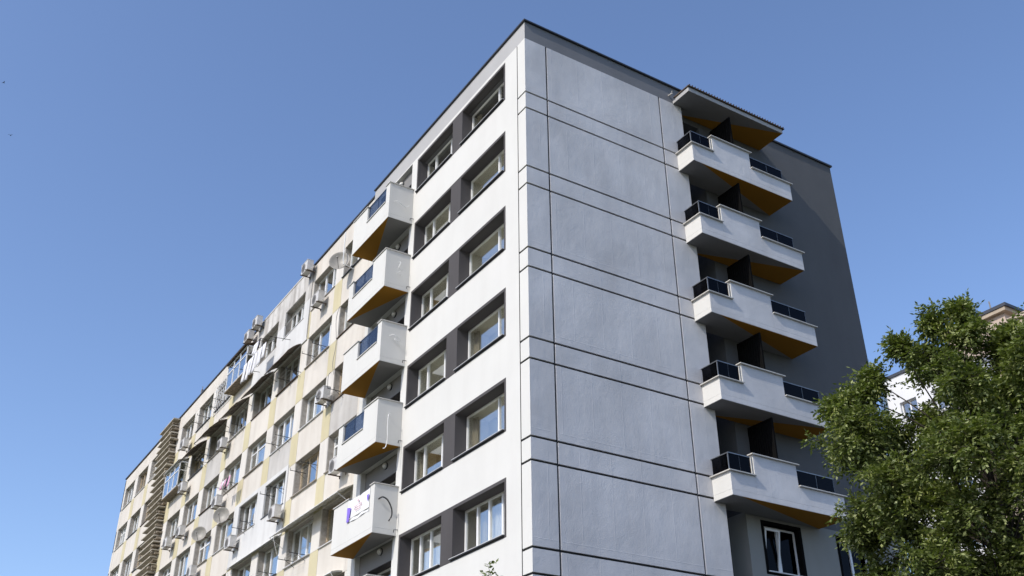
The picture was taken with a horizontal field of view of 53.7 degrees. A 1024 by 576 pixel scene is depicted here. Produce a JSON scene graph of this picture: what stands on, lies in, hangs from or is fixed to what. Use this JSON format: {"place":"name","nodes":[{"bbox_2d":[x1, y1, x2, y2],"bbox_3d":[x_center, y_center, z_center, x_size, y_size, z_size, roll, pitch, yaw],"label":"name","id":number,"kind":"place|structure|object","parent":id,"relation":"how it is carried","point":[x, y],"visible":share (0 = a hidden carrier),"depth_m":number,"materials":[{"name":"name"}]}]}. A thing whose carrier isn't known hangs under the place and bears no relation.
{"place":"outdoors","nodes":[
{"label":"outdoors","id":0,"kind":"place"},
{"bbox_2d":[0,0,1023,575],"label":"sky","id":1,"kind":"structure","parent":0,"point":[171,170],"materials":[{"name":"blue"}]},
{"bbox_2d":[879,362,994,560],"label":"background block","id":2,"kind":"structure","parent":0,"point":[909,395],"depth_m":67.38,"materials":[{"name":"white paint"}]},
{"bbox_2d":[902,398,917,421],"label":"window","id":3,"kind":"structure","parent":2,"relation":"in","point":[905,406],"depth_m":67.42,"materials":[{"name":"blue glass"}]},
{"bbox_3d":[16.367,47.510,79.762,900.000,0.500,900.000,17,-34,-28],"label":"ground","id":4,"kind":"structure","parent":0,"visible":0},
{"bbox_2d":[108,195,374,575],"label":"old apartment block","id":5,"kind":"structure","parent":4,"relation":"on","point":[252,463],"depth_m":44.84,"materials":[{"name":"paint"}]},
{"bbox_2d":[119,526,126,545],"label":"window","id":6,"kind":"structure","parent":5,"relation":"in","point":[124,530],"depth_m":67.22,"materials":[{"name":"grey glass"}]},
{"bbox_2d":[124,557,131,575],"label":"window","id":7,"kind":"structure","parent":5,"relation":"in","point":[128,564],"depth_m":63.43,"materials":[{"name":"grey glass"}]},
{"bbox_2d":[127,484,134,502],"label":"window","id":8,"kind":"structure","parent":5,"relation":"in","point":[130,494],"depth_m":68.58,"materials":[{"name":"grey glass"}]},
{"bbox_2d":[133,514,139,531],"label":"window","id":9,"kind":"structure","parent":5,"relation":"in","point":[137,518],"depth_m":64.88,"materials":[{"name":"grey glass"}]},
{"bbox_2d":[137,548,143,566],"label":"window","id":10,"kind":"structure","parent":5,"relation":"in","point":[141,549],"depth_m":61.12,"materials":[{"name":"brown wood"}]},
{"bbox_2d":[140,471,147,489],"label":"window","id":11,"kind":"structure","parent":5,"relation":"in","point":[143,481],"depth_m":66.16,"materials":[{"name":"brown wood"}]},
{"bbox_2d":[163,566,170,575],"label":"window","id":12,"kind":"structure","parent":5,"relation":"in","point":[167,572],"depth_m":54.65,"materials":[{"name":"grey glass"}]},
{"bbox_2d":[161,537,174,551],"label":"air conditioner","id":13,"kind":"object","parent":5,"relation":"attached to","point":[167,543],"visible":1,"depth_m":53.65,"materials":[{"name":"metal"}]},
{"bbox_2d":[170,516,178,536],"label":"window","id":14,"kind":"structure","parent":5,"relation":"in","point":[175,522],"depth_m":56.10,"materials":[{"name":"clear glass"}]},
{"bbox_2d":[161,458,188,501],"bbox_3d":[-18.907,10.706,56.578,0.580,1.745,3.070,17,-34,-28],"label":"glazed window box","id":15,"kind":"object","parent":5,"relation":"attached to","point":[171,486],"visible":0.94,"depth_m":56.36,"materials":[{"name":"blue glass"}]},
{"bbox_2d":[175,525,186,539],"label":"air conditioner","id":16,"kind":"object","parent":5,"relation":"attached to","point":[180,531],"visible":1,"depth_m":51.84,"materials":[{"name":"metal"}]},
{"bbox_2d":[178,467,186,483],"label":"window","id":17,"kind":"structure","parent":5,"relation":"in","point":[182,475],"depth_m":57.45,"materials":[{"name":"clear glass"}]},
{"bbox_2d":[177,481,189,495],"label":"air conditioner","id":18,"kind":"object","parent":5,"relation":"attached to","point":[182,488],"visible":1,"depth_m":53.91,"materials":[{"name":"metal"}]},
{"bbox_2d":[178,551,189,575],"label":"window","id":19,"kind":"structure","parent":5,"relation":"in","point":[184,560],"depth_m":52.05,"materials":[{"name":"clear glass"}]},
{"bbox_2d":[179,437,189,452],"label":"air conditioner","id":20,"kind":"object","parent":5,"relation":"attached to","point":[185,443],"visible":1,"depth_m":56.19,"materials":[{"name":"metal"}]},
{"bbox_2d":[186,420,194,437],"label":"window","id":21,"kind":"structure","parent":5,"relation":"in","point":[190,429],"depth_m":58.79,"materials":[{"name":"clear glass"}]},
{"bbox_2d":[186,498,197,524],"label":"window","id":22,"kind":"structure","parent":5,"relation":"in","point":[192,507],"depth_m":53.51,"materials":[{"name":"clear glass"}]},
{"bbox_2d":[178,440,206,467],"bbox_3d":[-17.166,8.860,54.331,0.676,0.767,2.680,17,-34,-28],"label":"awning","id":23,"kind":"object","parent":5,"relation":"attached to","point":[193,450],"visible":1,"depth_m":54.52,"materials":[{"name":"metal"}]},
{"bbox_2d":[186,565,198,575],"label":"air conditioner","id":24,"kind":"object","parent":5,"relation":"attached to","point":[192,570],"visible":1,"depth_m":48.04,"materials":[{"name":"metal"}]},
{"bbox_2d":[194,447,205,472],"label":"window","id":25,"kind":"structure","parent":5,"relation":"in","point":[198,464],"depth_m":54.85,"materials":[{"name":"grey wood"}]},
{"bbox_2d":[191,526,210,540],"bbox_3d":[-14.718,11.684,48.063,0.862,0.720,0.518,17,-34,-28],"label":"satellite dish","id":26,"kind":"object","parent":5,"relation":"attached to","point":[199,533],"visible":1,"depth_m":48.10,"materials":[{"name":"metal"}]},
{"bbox_2d":[197,535,210,564],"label":"window","id":27,"kind":"structure","parent":5,"relation":"in","point":[204,546],"depth_m":49.68,"materials":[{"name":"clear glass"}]},
{"bbox_2d":[203,401,212,422],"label":"window","id":28,"kind":"structure","parent":5,"relation":"in","point":[207,413],"depth_m":56.43,"materials":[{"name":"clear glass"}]},
{"bbox_2d":[194,419,226,449],"bbox_3d":[-15.485,7.439,51.898,0.815,0.767,2.780,17,-34,-28],"label":"awning","id":29,"kind":"object","parent":5,"relation":"attached to","point":[211,430],"visible":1,"depth_m":51.99,"materials":[{"name":"metal"}]},
{"bbox_2d":[206,481,217,507],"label":"window","id":30,"kind":"structure","parent":5,"relation":"in","point":[212,491],"depth_m":51.14,"materials":[{"name":"clear glass"}]},
{"bbox_2d":[210,494,222,509],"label":"air conditioner","id":31,"kind":"object","parent":5,"relation":"attached to","point":[217,502],"visible":0.97,"depth_m":47.43,"materials":[{"name":"metal"}]},
{"bbox_2d":[214,429,225,454],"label":"window","id":32,"kind":"structure","parent":5,"relation":"in","point":[222,434],"depth_m":52.77,"materials":[{"name":"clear glass"}]},
{"bbox_2d":[212,377,231,416],"bbox_3d":[-15.145,5.500,53.155,0.048,1.690,3.068,17,-34,-28],"label":"window grille","id":33,"kind":"object","parent":5,"relation":"attached to","point":[222,383],"depth_m":53.67,"materials":[{"name":"metal"}]},
{"bbox_2d":[216,437,228,453],"bbox_3d":[-14.123,7.700,49.511,0.482,0.624,0.834,17,-34,-28],"label":"air conditioner","id":34,"kind":"object","parent":5,"relation":"attached to","point":[222,444],"visible":1,"depth_m":49.35,"materials":[{"name":"metal"}]},
{"bbox_2d":[213,507,233,522],"bbox_3d":[-12.976,10.265,45.654,0.877,0.760,0.531,17,-34,-28],"label":"satellite dish","id":35,"kind":"object","parent":5,"relation":"attached to","point":[221,515],"visible":1,"depth_m":45.69,"materials":[{"name":"metal"}]},
{"bbox_2d":[218,517,232,549],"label":"window","id":36,"kind":"structure","parent":5,"relation":"in","point":[226,529],"depth_m":47.27,"materials":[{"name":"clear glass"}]},
{"bbox_2d":[222,388,230,402],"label":"window","id":37,"kind":"structure","parent":5,"relation":"in","point":[225,395],"depth_m":54.10,"materials":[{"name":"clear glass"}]},
{"bbox_2d":[223,534,239,552],"bbox_3d":[-12.204,11.148,44.071,0.482,0.624,0.834,17,-34,-28],"label":"air conditioner","id":38,"kind":"object","parent":5,"relation":"attached to","point":[230,542],"visible":1,"depth_m":43.91,"materials":[{"name":"metal"}]},
{"bbox_2d":[218,396,249,427],"bbox_3d":[-13.614,6.036,49.457,0.638,0.767,2.680,17,-34,-28],"label":"awning","id":39,"kind":"object","parent":5,"relation":"attached to","point":[233,409],"visible":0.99,"depth_m":49.52,"materials":[{"name":"metal"}]},
{"bbox_2d":[227,460,240,489],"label":"window","id":40,"kind":"structure","parent":5,"relation":"in","point":[235,470],"depth_m":48.55,"materials":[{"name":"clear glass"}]},
{"bbox_2d":[224,342,255,395],"bbox_3d":[-13.592,4.006,50.536,0.640,1.745,3.170,17,-34,-28],"label":"glazed window box","id":41,"kind":"object","parent":5,"relation":"attached to","point":[235,365],"visible":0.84,"depth_m":50.36,"materials":[{"name":"blue glass"}]},
{"bbox_2d":[234,404,248,434],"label":"window","id":42,"kind":"structure","parent":5,"relation":"in","point":[241,418],"depth_m":49.90,"materials":[{"name":"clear glass"}]},
{"bbox_2d":[231,518,253,532],"bbox_3d":[-11.484,10.201,43.201,0.661,0.347,1.125,17,-34,-28],"label":"drying rack","id":43,"kind":"object","parent":5,"relation":"attached to","point":[246,525],"visible":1,"depth_m":42.91,"materials":[{"name":"metal"}]},
{"bbox_2d":[238,562,250,575],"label":"window","id":44,"kind":"structure","parent":5,"relation":"in","point":[245,570],"depth_m":43.40,"materials":[{"name":"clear glass"}]},
{"bbox_2d":[242,498,256,531],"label":"window","id":45,"kind":"structure","parent":5,"relation":"in","point":[250,510],"depth_m":44.72,"materials":[{"name":"clear glass"}]},
{"bbox_2d":[243,329,256,343],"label":"air conditioner","id":46,"kind":"object","parent":5,"relation":"attached to","point":[249,336],"visible":0.97,"depth_m":50.31,"materials":[{"name":"metal"}]},
{"bbox_2d":[226,535,278,574],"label":"awning","id":47,"kind":"object","parent":5,"relation":"attached to","point":[254,550],"visible":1,"depth_m":41.54,"materials":[{"name":"metal"}]},
{"bbox_2d":[241,371,273,405],"bbox_3d":[-11.856,4.639,47.066,0.598,0.767,2.780,17,-34,-28],"label":"awning","id":48,"kind":"object","parent":5,"relation":"attached to","point":[260,381],"visible":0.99,"depth_m":47.08,"materials":[{"name":"metal"}]},
{"bbox_2d":[250,437,265,469],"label":"window","id":49,"kind":"structure","parent":5,"relation":"in","point":[258,451],"depth_m":46.04,"materials":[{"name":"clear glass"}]},
{"bbox_2d":[251,315,265,332],"bbox_3d":[-12.479,1.766,49.821,0.482,0.624,0.834,17,-34,-28],"label":"air conditioner","id":50,"kind":"object","parent":5,"relation":"attached to","point":[258,321],"visible":1,"depth_m":49.66,"materials":[{"name":"metal"}]},
{"bbox_2d":[251,338,274,354],"bbox_3d":[-11.601,2.912,47.161,0.860,0.741,1.113,17,-34,-28],"label":"washing","id":51,"kind":"object","parent":5,"relation":"hanging from","point":[256,346],"visible":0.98,"depth_m":46.95,"materials":[{"name":"fabric"}]},
{"bbox_2d":[240,336,289,383],"bbox_3d":[-11.429,3.547,46.302,1.036,1.202,4.025,17,-34,-28],"label":"washing","id":52,"kind":"object","parent":5,"relation":"hanging from","point":[248,370],"visible":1,"depth_m":46.04,"materials":[{"name":"fabric"}]},
{"bbox_2d":[258,382,272,412],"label":"window","id":53,"kind":"structure","parent":5,"relation":"in","point":[265,397],"depth_m":47.56,"materials":[{"name":"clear glass"}]},
{"bbox_2d":[260,486,281,499],"bbox_3d":[-9.719,8.317,41.027,0.661,0.347,1.125,17,-34,-28],"label":"drying rack","id":54,"kind":"object","parent":5,"relation":"attached to","point":[270,492],"visible":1,"depth_m":41.29,"materials":[{"name":"metal"}]},
{"bbox_2d":[263,543,279,575],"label":"window","id":55,"kind":"structure","parent":5,"relation":"in","point":[271,558],"depth_m":40.86,"materials":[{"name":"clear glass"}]},
{"bbox_2d":[265,330,277,357],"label":"window","id":56,"kind":"structure","parent":5,"relation":"in","point":[272,345],"depth_m":49.04,"materials":[{"name":"clear glass"}]},
{"bbox_2d":[267,504,284,524],"bbox_3d":[-9.343,8.959,40.061,0.482,0.624,0.834,17,-34,-28],"label":"air conditioner","id":57,"kind":"object","parent":5,"relation":"attached to","point":[274,513],"visible":1,"depth_m":39.91,"materials":[{"name":"metal"}]},
{"bbox_2d":[268,475,285,509],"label":"window","id":58,"kind":"structure","parent":5,"relation":"in","point":[278,499],"depth_m":42.22,"materials":[{"name":"clear glass"}]},
{"bbox_2d":[265,434,289,447],"bbox_3d":[-9.784,6.413,42.210,0.661,0.347,1.125,17,-34,-28],"label":"drying rack","id":59,"kind":"object","parent":5,"relation":"attached to","point":[275,441],"visible":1,"depth_m":42.28,"materials":[{"name":"metal"}]},
{"bbox_2d":[264,343,300,381],"bbox_3d":[-10.119,3.238,44.627,0.637,0.767,2.830,17,-34,-28],"label":"awning","id":60,"kind":"object","parent":5,"relation":"attached to","point":[277,364],"visible":1,"depth_m":44.67,"materials":[{"name":"metal"}]},
{"bbox_2d":[276,412,293,448],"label":"window","id":61,"kind":"structure","parent":5,"relation":"in","point":[285,428],"depth_m":43.58,"materials":[{"name":"clear glass"}]},
{"bbox_2d":[279,552,304,567],"bbox_3d":[-8.094,9.939,37.145,0.661,0.347,1.125,17,-34,-28],"label":"drying rack","id":62,"kind":"object","parent":5,"relation":"attached to","point":[286,560],"visible":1,"depth_m":37.09,"materials":[{"name":"metal"}]},
{"bbox_2d":[283,353,300,387],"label":"window","id":63,"kind":"structure","parent":5,"relation":"in","point":[289,374],"depth_m":45.01,"materials":[{"name":"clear glass"}]},
{"bbox_2d":[291,301,304,329],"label":"window","id":64,"kind":"structure","parent":5,"relation":"in","point":[299,316],"depth_m":46.54,"materials":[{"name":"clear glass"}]},
{"bbox_2d":[291,520,312,562],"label":"window","id":65,"kind":"structure","parent":5,"relation":"in","point":[301,544],"depth_m":38.46,"materials":[{"name":"clear glass"}]},
{"bbox_2d":[290,459,316,476],"bbox_3d":[-7.952,6.911,38.580,0.661,0.347,1.125,17,-34,-28],"label":"drying rack","id":66,"kind":"object","parent":5,"relation":"attached to","point":[305,465],"visible":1,"depth_m":38.38,"materials":[{"name":"metal"}]},
{"bbox_2d":[300,259,314,279],"bbox_3d":[-9.039,-0.840,44.985,0.482,0.624,0.834,17,-34,-28],"label":"air conditioner","id":67,"kind":"object","parent":5,"relation":"attached to","point":[307,268],"visible":1,"depth_m":44.84,"materials":[{"name":"metal"}]},
{"bbox_2d":[299,450,319,489],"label":"window","id":68,"kind":"structure","parent":5,"relation":"in","point":[311,474],"depth_m":39.78,"materials":[{"name":"brown wood"}]},
{"bbox_2d":[306,266,314,336],"bbox_3d":[-8.818,0.562,44.300,0.046,3.602,0.092,11,-32,-19],"label":"wall cable","id":69,"kind":"object","parent":5,"relation":"attached to","point":[310,301],"depth_m":44.26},
{"bbox_2d":[269,484,352,549],"bbox_3d":[-7.379,8.338,36.763,0.636,0.766,6.530,17,-34,-28],"label":"awning","id":70,"kind":"object","parent":5,"relation":"attached to","point":[312,510],"visible":0.99,"depth_m":36.70,"materials":[{"name":"metal"}]},
{"bbox_2d":[302,341,326,360],"bbox_3d":[-8.031,2.584,41.145,0.661,0.347,1.125,17,-34,-28],"label":"drying rack","id":71,"kind":"object","parent":5,"relation":"attached to","point":[314,349],"visible":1,"depth_m":41.22,"materials":[{"name":"metal"}]},
{"bbox_2d":[306,384,325,422],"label":"window","id":72,"kind":"structure","parent":5,"relation":"in","point":[313,409],"depth_m":41.40,"materials":[{"name":"clear glass"}]},
{"bbox_2d":[311,290,326,310],"bbox_3d":[-8.076,0.515,42.466,0.482,0.624,0.834,17,-34,-28],"label":"air conditioner","id":73,"kind":"object","parent":5,"relation":"attached to","point":[318,296],"visible":1,"depth_m":42.31,"materials":[{"name":"metal"}]},
{"bbox_2d":[311,321,331,360],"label":"window","id":74,"kind":"structure","parent":5,"relation":"in","point":[323,337],"depth_m":42.46,"materials":[{"name":"clear glass"}]},
{"bbox_2d":[315,385,333,407],"bbox_3d":[-7.174,4.162,38.777,0.482,0.624,0.834,17,-34,-28],"label":"air conditioner","id":75,"kind":"object","parent":5,"relation":"attached to","point":[323,390],"visible":0.95,"depth_m":38.62,"materials":[{"name":"metal"}]},
{"bbox_2d":[319,268,336,294],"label":"window","id":76,"kind":"structure","parent":5,"relation":"in","point":[328,282],"depth_m":43.79,"materials":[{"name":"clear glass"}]},
{"bbox_2d":[316,386,340,407],"bbox_3d":[-6.886,4.108,38.197,0.661,0.347,1.125,17,-34,-28],"label":"drying rack","id":77,"kind":"object","parent":5,"relation":"attached to","point":[327,392],"visible":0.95,"depth_m":37.90,"materials":[{"name":"metal"}]},
{"bbox_2d":[323,570,341,575],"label":"awning","id":78,"kind":"object","parent":5,"relation":"attached to","point":[332,573],"visible":1,"depth_m":33.78,"materials":[{"name":"metal"}]},
{"bbox_2d":[332,306,339,373],"bbox_3d":[-6.987,2.046,40.058,0.115,3.005,0.051,-7,-30,11],"label":"wall cable","id":79,"kind":"object","parent":5,"relation":"attached to","point":[336,339],"depth_m":39.86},
{"bbox_2d":[328,455,346,478],"bbox_3d":[-6.116,6.305,35.642,0.482,0.624,0.834,17,-34,-28],"label":"air conditioner","id":80,"kind":"object","parent":5,"relation":"attached to","point":[332,468],"visible":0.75,"depth_m":35.63,"materials":[{"name":"metal"}]},
{"bbox_2d":[326,496,349,542],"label":"window","id":81,"kind":"structure","parent":5,"relation":"in","point":[331,512],"depth_m":36.57,"materials":[{"name":"brown wood"}]},
{"bbox_2d":[329,252,351,270],"bbox_3d":[-6.830,-1.075,40.709,0.916,0.859,0.563,17,-34,-28],"label":"satellite dish","id":82,"kind":"object","parent":5,"relation":"attached to","point":[335,260],"visible":1,"depth_m":40.75,"materials":[{"name":"metal"}]},
{"bbox_2d":[339,370,342,395],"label":"window","id":83,"kind":"structure","parent":5,"relation":"in","point":[340,393],"depth_m":39.34,"materials":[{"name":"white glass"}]},
{"bbox_2d":[333,423,354,457],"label":"window","id":84,"kind":"structure","parent":5,"relation":"in","point":[352,426],"depth_m":37.92,"materials":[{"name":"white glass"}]},
{"bbox_2d":[344,306,351,329],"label":"window","id":85,"kind":"structure","parent":5,"relation":"in","point":[346,324],"depth_m":40.61,"materials":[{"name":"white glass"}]},
{"bbox_2d":[343,232,353,269],"bbox_3d":[-6.557,-1.506,40.883,0.523,1.617,0.040,17,-34,-28],"label":"dish pole","id":86,"kind":"object","parent":5,"relation":"attached to","point":[343,254],"visible":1,"depth_m":40.60,"materials":[{"name":"metal"}]},
{"bbox_2d":[350,250,358,265],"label":"window","id":87,"kind":"structure","parent":5,"relation":"in","point":[354,259],"depth_m":41.93,"materials":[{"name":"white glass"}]},
{"bbox_2d":[330,18,909,575],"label":"apartment block","id":88,"kind":"structure","parent":4,"relation":"on","point":[612,306],"depth_m":30.54,"materials":[{"name":"white paint"}]},
{"bbox_2d":[346,487,370,522],"bbox_3d":[-4.791,6.795,31.538,0.056,0.755,1.600,17,-34,-28],"label":"banner","id":89,"kind":"object","parent":88,"relation":"attached to","point":[360,503],"visible":1,"depth_m":31.53,"materials":[{"name":"white fabric"}]},
{"bbox_2d":[377,567,390,575],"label":"window","id":90,"kind":"structure","parent":88,"relation":"in","point":[387,572],"depth_m":32.02,"materials":[{"name":"white glass"}]},
{"bbox_2d":[378,496,392,520],"bbox_3d":[-3.832,6.678,30.609,0.466,0.739,0.120,6,-30,-12],"label":"loose cable","id":91,"kind":"object","parent":88,"relation":"attached to","point":[389,504],"visible":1,"depth_m":30.70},
{"bbox_2d":[383,413,389,448],"bbox_3d":[-3.931,4.491,31.801,0.125,1.243,0.229,-10,-31,16],"label":"loose cable","id":92,"kind":"object","parent":88,"relation":"hanging from","point":[387,430],"visible":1,"depth_m":31.77,"materials":[{"name":"plastic"}]},
{"bbox_2d":[410,524,440,575],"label":"window","id":93,"kind":"structure","parent":88,"relation":"in","point":[425,548],"depth_m":29.73,"materials":[{"name":"white glass"}]},
{"bbox_2d":[414,433,443,481],"bbox_3d":[-2.038,5.290,30.738,0.754,1.420,2.630,17,-34,-28],"label":"window","id":94,"kind":"structure","parent":88,"relation":"in","point":[429,457],"depth_m":31.66,"materials":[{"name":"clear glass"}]},
{"bbox_2d":[418,350,445,395],"bbox_3d":[-2.052,2.857,32.125,0.754,1.420,2.630,17,-34,-28],"label":"window","id":95,"kind":"structure","parent":88,"relation":"in","point":[434,371],"depth_m":33.07,"materials":[{"name":"clear glass"}]},
{"bbox_2d":[421,273,448,316],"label":"window","id":96,"kind":"structure","parent":88,"relation":"in","point":[433,296],"depth_m":34.35,"materials":[{"name":"clear glass"}]},
{"bbox_2d":[424,202,450,244],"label":"window","id":97,"kind":"structure","parent":88,"relation":"in","point":[443,217],"depth_m":35.68,"materials":[{"name":"clear glass"}]},
{"bbox_2d":[427,138,452,177],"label":"window","id":98,"kind":"structure","parent":88,"relation":"in","point":[430,168],"depth_m":36.86,"materials":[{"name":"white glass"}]},
{"bbox_2d":[464,491,503,551],"bbox_3d":[-0.264,6.322,26.915,0.754,1.420,2.740,17,-34,-28],"label":"window","id":99,"kind":"structure","parent":88,"relation":"in","point":[484,521],"depth_m":27.23,"materials":[{"name":"clear glass"}]},
{"bbox_2d":[466,393,503,449],"bbox_3d":[-0.278,3.890,28.302,0.754,1.420,2.740,17,-34,-28],"label":"window","id":100,"kind":"structure","parent":88,"relation":"in","point":[488,420],"depth_m":29.24,"materials":[{"name":"clear glass"}]},
{"bbox_2d":[468,304,503,358],"bbox_3d":[-0.293,1.458,29.688,0.754,1.420,2.740,17,-34,-28],"label":"window","id":101,"kind":"structure","parent":88,"relation":"in","point":[492,326],"depth_m":30.60,"materials":[{"name":"clear glass"}]},
{"bbox_2d":[469,223,503,275],"bbox_3d":[-0.308,-0.975,31.075,0.754,1.420,2.740,17,-34,-28],"label":"window","id":102,"kind":"structure","parent":88,"relation":"in","point":[491,245],"depth_m":31.99,"materials":[{"name":"clear glass"}]},
{"bbox_2d":[471,149,503,198],"bbox_3d":[-0.322,-3.407,32.462,0.754,1.420,2.740,17,-34,-28],"label":"window","id":103,"kind":"structure","parent":88,"relation":"in","point":[496,165],"depth_m":33.27,"materials":[{"name":"clear glass"}]},
{"bbox_2d":[472,82,503,129],"bbox_3d":[-0.337,-5.839,33.849,0.754,1.420,2.740,17,-34,-28],"label":"window","id":104,"kind":"structure","parent":88,"relation":"in","point":[475,121],"depth_m":34.72,"materials":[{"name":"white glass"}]},
{"bbox_2d":[764,526,799,575],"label":"window","id":105,"kind":"structure","parent":88,"relation":"in","point":[780,544],"depth_m":29.17,"materials":[{"name":"clear glass"}]},
{"bbox_2d":[839,542,867,575],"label":"window","id":106,"kind":"structure","parent":88,"relation":"in","point":[848,562],"depth_m":30.61,"materials":[{"name":"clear glass"}]},
{"bbox_2d":[947,302,1023,518],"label":"background tower","id":107,"kind":"structure","parent":4,"relation":"on","point":[999,312],"depth_m":51.31,"materials":[{"name":"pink paint"}]},
{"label":"road","id":108,"kind":"structure","parent":0,"visible":0},
{"bbox_2d":[479,558,498,575],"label":"young tree","id":109,"kind":"object","parent":108,"relation":"on","point":[489,566],"visible":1,"depth_m":13.15,"materials":[{"name":"green plant"}]},
{"bbox_2d":[800,288,1023,575],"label":"ash tree","id":110,"kind":"object","parent":108,"relation":"on","point":[986,438],"visible":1,"depth_m":15.37,"materials":[{"name":"green plant"}]},
{"bbox_3d":[-13.372,9.268,47.177,0.661,0.347,1.125,17,-34,-28],"label":"drying rack","id":111,"kind":"object","parent":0,"visible":0},
{"bbox_2d":[219,475,230,489],"bbox_3d":[-13.108,8.952,46.119,0.129,0.586,1.600,17,-34,-28],"label":"washing","id":112,"kind":"object","parent":111,"relation":"hanging from","point":[226,482],"visible":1,"depth_m":46.02,"materials":[{"name":"fabric"}]}
]}

